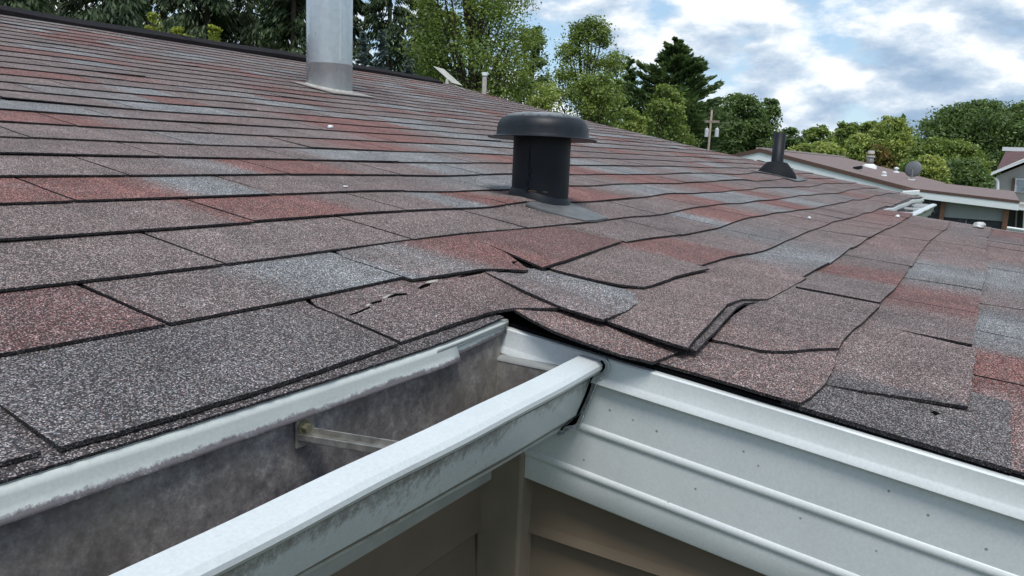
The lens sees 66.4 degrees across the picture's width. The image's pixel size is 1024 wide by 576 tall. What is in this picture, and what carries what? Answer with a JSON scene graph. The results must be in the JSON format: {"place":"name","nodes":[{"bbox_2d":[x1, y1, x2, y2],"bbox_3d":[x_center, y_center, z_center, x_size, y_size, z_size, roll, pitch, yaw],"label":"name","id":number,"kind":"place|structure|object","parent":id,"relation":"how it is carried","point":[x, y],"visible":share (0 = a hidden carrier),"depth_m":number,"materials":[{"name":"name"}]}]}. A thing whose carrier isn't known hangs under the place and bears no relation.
{"place":"outdoors","nodes":[
{"label":"outdoors","id":0,"kind":"place"},
{"bbox_2d":[0,5,1023,575],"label":"house","id":1,"kind":"structure","parent":0,"point":[206,245],"depth_m":0.77,"materials":[{"name":"asphalt"}]},
{"bbox_2d":[0,335,609,575],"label":"gutter","id":2,"kind":"object","parent":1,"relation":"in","point":[305,496],"visible":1,"depth_m":0.48,"materials":[{"name":"white metal"}]},
{"bbox_2d":[291,0,375,97],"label":"flue pipe","id":3,"kind":"object","parent":1,"relation":"on","point":[329,45],"visible":0.93,"depth_m":3.38,"materials":[{"name":"metal"}]},
{"bbox_2d":[433,66,465,90],"bbox_3d":[-0.495,-1.641,6.119,0.242,0.216,0.492,1,10,-7],"label":"tilted panel","id":4,"kind":"object","parent":1,"relation":"on","point":[447,75],"visible":0.83,"depth_m":6.33,"materials":[{"name":"white metal"}]},
{"bbox_2d":[488,112,607,221],"bbox_3d":[0.075,-0.245,1.559,0.268,0.205,0.237,8,12,31],"label":"roof vent","id":5,"kind":"object","parent":1,"relation":"on","point":[543,141],"visible":0.98,"depth_m":1.52,"materials":[{"name":"black paint"}]},
{"bbox_2d":[751,132,807,180],"bbox_3d":[1.347,-0.660,3.929,0.234,0.235,0.260,8,12,31],"label":"plumbing vent","id":6,"kind":"object","parent":1,"relation":"on","point":[776,165],"visible":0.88,"depth_m":3.90,"materials":[{"name":"black paint"}]},
{"bbox_2d":[897,203,936,216],"bbox_3d":[1.839,-0.331,3.597,0.111,0.086,1.380,8,12,31],"label":"gutter","id":7,"kind":"object","parent":1,"relation":"attached to","point":[924,210],"visible":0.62,"depth_m":3.80,"materials":[{"name":"white metal"}]},
{"bbox_2d":[973,222,985,228],"bbox_3d":[1.627,-0.216,2.722,0.040,0.028,0.054,8,12,31],"label":"stone","id":8,"kind":"object","parent":1,"relation":"on","point":[980,225],"visible":0.79,"depth_m":2.71,"materials":[{"name":"white stone"}]},
{"bbox_2d":[49,0,1023,146],"label":"sky","id":9,"kind":"structure","parent":0,"point":[825,62],"materials":[{"name":"blue"}]},
{"bbox_2d":[732,147,1019,229],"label":"neighbour house","id":10,"kind":"structure","parent":0,"point":[988,207],"depth_m":17.15,"materials":[{"name":"brown paint"}]},
{"bbox_2d":[862,151,876,168],"bbox_3d":[10.556,-3.750,23.056,0.420,0.589,0.420,8,12,31],"label":"metal chimney","id":11,"kind":"object","parent":10,"relation":"on","point":[870,161],"visible":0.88,"depth_m":22.96,"materials":[{"name":"white paint"}]},
{"bbox_2d":[905,161,921,180],"bbox_3d":[10.733,-3.116,20.931,0.334,0.563,0.305,2,10,0],"label":"satellite dish","id":12,"kind":"object","parent":10,"relation":"on","point":[913,169],"visible":0.98,"depth_m":20.89,"materials":[{"name":"grey paint"}]},
{"label":"ground","id":13,"kind":"structure","parent":0,"visible":0},
{"bbox_2d":[0,0,59,13],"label":"spruce tree","id":14,"kind":"object","parent":13,"relation":"on","point":[30,4],"visible":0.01,"depth_m":21.50,"materials":[{"name":"green plant"}]},
{"bbox_2d":[22,0,113,20],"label":"spruce tree","id":15,"kind":"object","parent":13,"relation":"on","point":[51,3],"visible":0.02,"depth_m":24.79,"materials":[{"name":"green plant"}]},
{"bbox_2d":[56,0,155,30],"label":"spruce tree","id":16,"kind":"object","parent":13,"relation":"on","point":[125,9],"visible":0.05,"depth_m":21.67,"materials":[{"name":"green plant"}]},
{"bbox_2d":[144,12,163,31],"bbox_3d":[-4.875,-1.548,10.832,0.630,4.358,0.617,8,12,31],"label":"shrub","id":17,"kind":"object","parent":13,"relation":"on","point":[152,15],"visible":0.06,"depth_m":10.44,"materials":[{"name":"green plant"}]},
{"bbox_2d":[98,0,225,41],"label":"spruce tree","id":18,"kind":"object","parent":13,"relation":"on","point":[163,13],"visible":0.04,"depth_m":27.95,"materials":[{"name":"green plant"}]},
{"bbox_2d":[170,26,192,36],"bbox_3d":[-4.596,-1.490,10.985,0.733,4.215,0.791,8,12,31],"label":"shrub","id":19,"kind":"object","parent":13,"relation":"on","point":[178,30],"visible":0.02,"depth_m":10.65,"materials":[{"name":"green plant"}]},
{"bbox_2d":[158,0,247,44],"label":"spruce tree","id":20,"kind":"object","parent":13,"relation":"on","point":[198,22],"visible":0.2,"depth_m":24.72,"materials":[{"name":"green plant"}]},
{"bbox_2d":[207,24,222,41],"bbox_3d":[-4.198,-1.533,11.143,0.406,4.278,0.397,8,12,31],"label":"shrub","id":21,"kind":"object","parent":13,"relation":"on","point":[214,29],"visible":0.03,"depth_m":10.78,"materials":[{"name":"green plant"}]},
{"bbox_2d":[209,0,305,48],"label":"spruce tree","id":22,"kind":"object","parent":13,"relation":"on","point":[249,17],"visible":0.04,"depth_m":26.06,"materials":[{"name":"green plant"}]},
{"bbox_2d":[256,0,305,54],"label":"spruce tree","id":23,"kind":"object","parent":13,"relation":"on","point":[291,27],"visible":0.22,"depth_m":24.76,"materials":[{"name":"green plant"}]},
{"bbox_2d":[355,32,369,65],"bbox_3d":[-5.372,-5.720,27.969,1.403,6.664,1.412,-6,13,-41],"label":"blue spruce","id":24,"kind":"object","parent":13,"relation":"on","point":[364,47],"visible":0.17,"depth_m":27.41,"materials":[{"name":"green plant"}]},
{"bbox_2d":[353,0,372,64],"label":"spruce tree","id":25,"kind":"object","parent":13,"relation":"on","point":[358,5],"visible":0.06,"depth_m":37.50,"materials":[{"name":"green plant"}]},
{"bbox_2d":[372,29,389,69],"bbox_3d":[-4.055,-4.785,24.180,1.616,6.230,1.715,8,12,31],"label":"blue spruce","id":26,"kind":"object","parent":13,"relation":"on","point":[382,55],"visible":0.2,"depth_m":23.72,"materials":[{"name":"green plant"}]},
{"bbox_2d":[353,0,425,74],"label":"spruce tree","id":27,"kind":"object","parent":13,"relation":"on","point":[372,8],"visible":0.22,"depth_m":35.66,"materials":[{"name":"green plant"}]},
{"bbox_2d":[401,41,415,74],"bbox_3d":[-3.424,-4.877,25.355,1.311,6.060,1.371,8,12,31],"label":"blue spruce","id":28,"kind":"object","parent":13,"relation":"on","point":[406,68],"visible":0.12,"depth_m":24.83,"materials":[{"name":"green plant"}]},
{"bbox_2d":[402,0,439,73],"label":"spruce tree","id":29,"kind":"object","parent":13,"relation":"on","point":[408,32],"visible":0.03,"depth_m":39.80,"materials":[{"name":"green plant"}]},
{"bbox_2d":[423,9,467,79],"bbox_3d":[-1.986,-4.837,23.574,2.088,6.711,1.951,8,12,31],"label":"leafy tree","id":30,"kind":"object","parent":13,"relation":"on","point":[458,27],"visible":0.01,"depth_m":22.86,"materials":[{"name":"green plant"}]},
{"bbox_2d":[392,0,554,102],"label":"leafy tree","id":31,"kind":"object","parent":13,"relation":"on","point":[480,55],"visible":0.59,"depth_m":19.66,"materials":[{"name":"green plant"}]},
{"bbox_2d":[482,72,486,93],"bbox_3d":[-0.394,-0.754,9.505,0.064,3.619,0.064,8,12,31],"label":"service post","id":32,"kind":"object","parent":13,"relation":"on","point":[484,80],"visible":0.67,"depth_m":9.20,"materials":[{"name":"white paint"}]},
{"bbox_2d":[64,0,481,74],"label":"overhead cable","id":33,"kind":"object","parent":32,"relation":"attached to","point":[286,50],"visible":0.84,"depth_m":10.34,"materials":[{"name":"black rubber"}]},
{"bbox_2d":[487,75,671,133],"bbox_3d":[9.310,-9.329,42.658,0.008,2.864,70.904,5,10,15],"label":"overhead cable","id":34,"kind":"object","parent":32,"relation":"attached to","point":[550,99],"visible":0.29,"depth_m":12.15,"materials":[{"name":"black rubber"}]},
{"bbox_2d":[507,25,554,110],"bbox_3d":[0.702,-7.066,33.328,2.509,7.983,2.422,-2,11,-24],"label":"leafy tree","id":35,"kind":"object","parent":13,"relation":"on","point":[542,63],"visible":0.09,"depth_m":32.56,"materials":[{"name":"green plant"}]},
{"bbox_2d":[524,81,565,112],"bbox_3d":[0.594,-2.301,16.862,1.643,4.229,1.484,1,10,-5],"label":"bush","id":36,"kind":"object","parent":13,"relation":"on","point":[538,101],"visible":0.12,"depth_m":16.39,"materials":[{"name":"green plant"}]},
{"bbox_2d":[538,14,636,127],"bbox_3d":[2.447,-5.432,26.458,3.454,7.262,3.464,8,12,31],"label":"leafy tree","id":37,"kind":"object","parent":13,"relation":"on","point":[583,32],"visible":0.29,"depth_m":25.67,"materials":[{"name":"green plant"}]},
{"bbox_2d":[564,70,629,128],"bbox_3d":[2.596,-4.097,24.567,2.887,5.294,2.765,8,12,31],"label":"leafy tree","id":38,"kind":"object","parent":13,"relation":"on","point":[590,82],"visible":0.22,"depth_m":23.84,"materials":[{"name":"green plant"}]},
{"bbox_2d":[604,56,640,126],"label":"pine tree","id":39,"kind":"object","parent":13,"relation":"on","point":[631,76],"visible":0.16,"depth_m":46.73,"materials":[{"name":"green plant"}]},
{"bbox_2d":[618,106,651,134],"bbox_3d":[3.240,-2.937,21.586,1.582,4.084,1.331,-5,12,-36],"label":"bush","id":40,"kind":"object","parent":13,"relation":"on","point":[632,125],"visible":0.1,"depth_m":21.16,"materials":[{"name":"green plant"}]},
{"bbox_2d":[639,83,703,146],"bbox_3d":[4.588,-3.812,24.299,2.403,4.990,2.247,8,12,31],"label":"leafy tree","id":41,"kind":"object","parent":13,"relation":"on","point":[673,106],"visible":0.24,"depth_m":23.86,"materials":[{"name":"green plant"}]},
{"bbox_2d":[613,36,733,151],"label":"pine tree","id":42,"kind":"object","parent":13,"relation":"on","point":[681,65],"visible":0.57,"depth_m":44.60,"materials":[{"name":"dark green needle"},{"name":"bark"}]},
{"bbox_2d":[704,110,719,150],"bbox_3d":[10.116,-6.474,40.207,0.768,5.246,0.290,5,10,13],"label":"utility pole","id":43,"kind":"object","parent":13,"relation":"on","point":[707,130],"visible":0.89,"depth_m":39.89,"materials":[{"name":"grey wood"}]},
{"bbox_2d":[700,92,779,154],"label":"leafy tree","id":44,"kind":"object","parent":13,"relation":"on","point":[748,126],"visible":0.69,"depth_m":84.49,"materials":[{"name":"green plant"}]},
{"bbox_2d":[749,97,782,148],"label":"leafy tree","id":45,"kind":"object","parent":13,"relation":"on","point":[775,112],"visible":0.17,"depth_m":87.67,"materials":[{"name":"green plant"}]},
{"bbox_2d":[769,127,806,149],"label":"leafy tree","id":46,"kind":"object","parent":13,"relation":"on","point":[794,139],"visible":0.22,"depth_m":68.86,"materials":[{"name":"green plant"}]},
{"bbox_2d":[785,143,816,152],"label":"leafy tree","id":47,"kind":"object","parent":13,"relation":"on","point":[804,147],"visible":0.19,"depth_m":54.97,"materials":[{"name":"green plant"}]},
{"bbox_2d":[801,124,839,144],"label":"leafy tree","id":48,"kind":"object","parent":13,"relation":"on","point":[812,134],"visible":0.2,"depth_m":77.23,"materials":[{"name":"green plant"}]},
{"bbox_2d":[811,141,848,157],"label":"leafy tree","id":49,"kind":"object","parent":13,"relation":"on","point":[830,147],"visible":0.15,"depth_m":56.03,"materials":[{"name":"green plant"}]},
{"bbox_2d":[831,120,862,147],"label":"leafy tree","id":50,"kind":"object","parent":13,"relation":"on","point":[844,131],"visible":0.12,"depth_m":80.69,"materials":[{"name":"green plant"}]},
{"bbox_2d":[841,133,883,160],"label":"leafy tree","id":51,"kind":"object","parent":13,"relation":"on","point":[858,146],"visible":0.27,"depth_m":58.95,"materials":[{"name":"green plant"}]},
{"bbox_2d":[858,120,885,142],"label":"leafy tree","id":52,"kind":"object","parent":13,"relation":"on","point":[865,126],"visible":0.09,"depth_m":81.77,"materials":[{"name":"green plant"}]},
{"bbox_2d":[861,144,903,169],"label":"leafy tree","id":53,"kind":"object","parent":13,"relation":"on","point":[884,157],"visible":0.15,"depth_m":44.32,"materials":[{"name":"green plant"}]},
{"bbox_2d":[772,114,1002,145],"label":"woods","id":54,"kind":"object","parent":13,"relation":"on","point":[904,117],"depth_m":135.99,"materials":[{"name":"green plant"}]},
{"bbox_2d":[867,115,920,167],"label":"leafy tree","id":55,"kind":"object","parent":13,"relation":"on","point":[896,142],"visible":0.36,"depth_m":61.40,"materials":[{"name":"green plant"}]},
{"bbox_2d":[917,154,951,183],"bbox_3d":[20.986,-5.020,39.673,2.800,3.506,2.717,8,12,31],"label":"bush","id":56,"kind":"object","parent":13,"relation":"on","point":[934,167],"visible":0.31,"depth_m":38.88,"materials":[{"name":"green plant"}]},
{"bbox_2d":[896,136,999,176],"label":"leafy tree","id":57,"kind":"object","parent":13,"relation":"on","point":[946,149],"visible":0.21,"depth_m":56.11,"materials":[{"name":"green plant"}]},
{"bbox_2d":[899,98,1023,177],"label":"leafy tree","id":58,"kind":"object","parent":13,"relation":"on","point":[973,120],"visible":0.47,"depth_m":63.30,"materials":[{"name":"green plant"}]},
{"bbox_2d":[940,157,994,188],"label":"leafy tree","id":59,"kind":"object","parent":13,"relation":"on","point":[964,171],"visible":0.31,"depth_m":50.37,"materials":[{"name":"green plant"}]},
{"bbox_2d":[991,147,1023,232],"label":"house","id":60,"kind":"structure","parent":13,"relation":"on","point":[1010,168],"depth_m":28.42,"materials":[{"name":"grey"}]},
{"bbox_2d":[1014,178,1023,192],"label":"window","id":61,"kind":"structure","parent":60,"relation":"in","point":[1019,183],"depth_m":28.22,"materials":[{"name":"white paint"}]}
]}

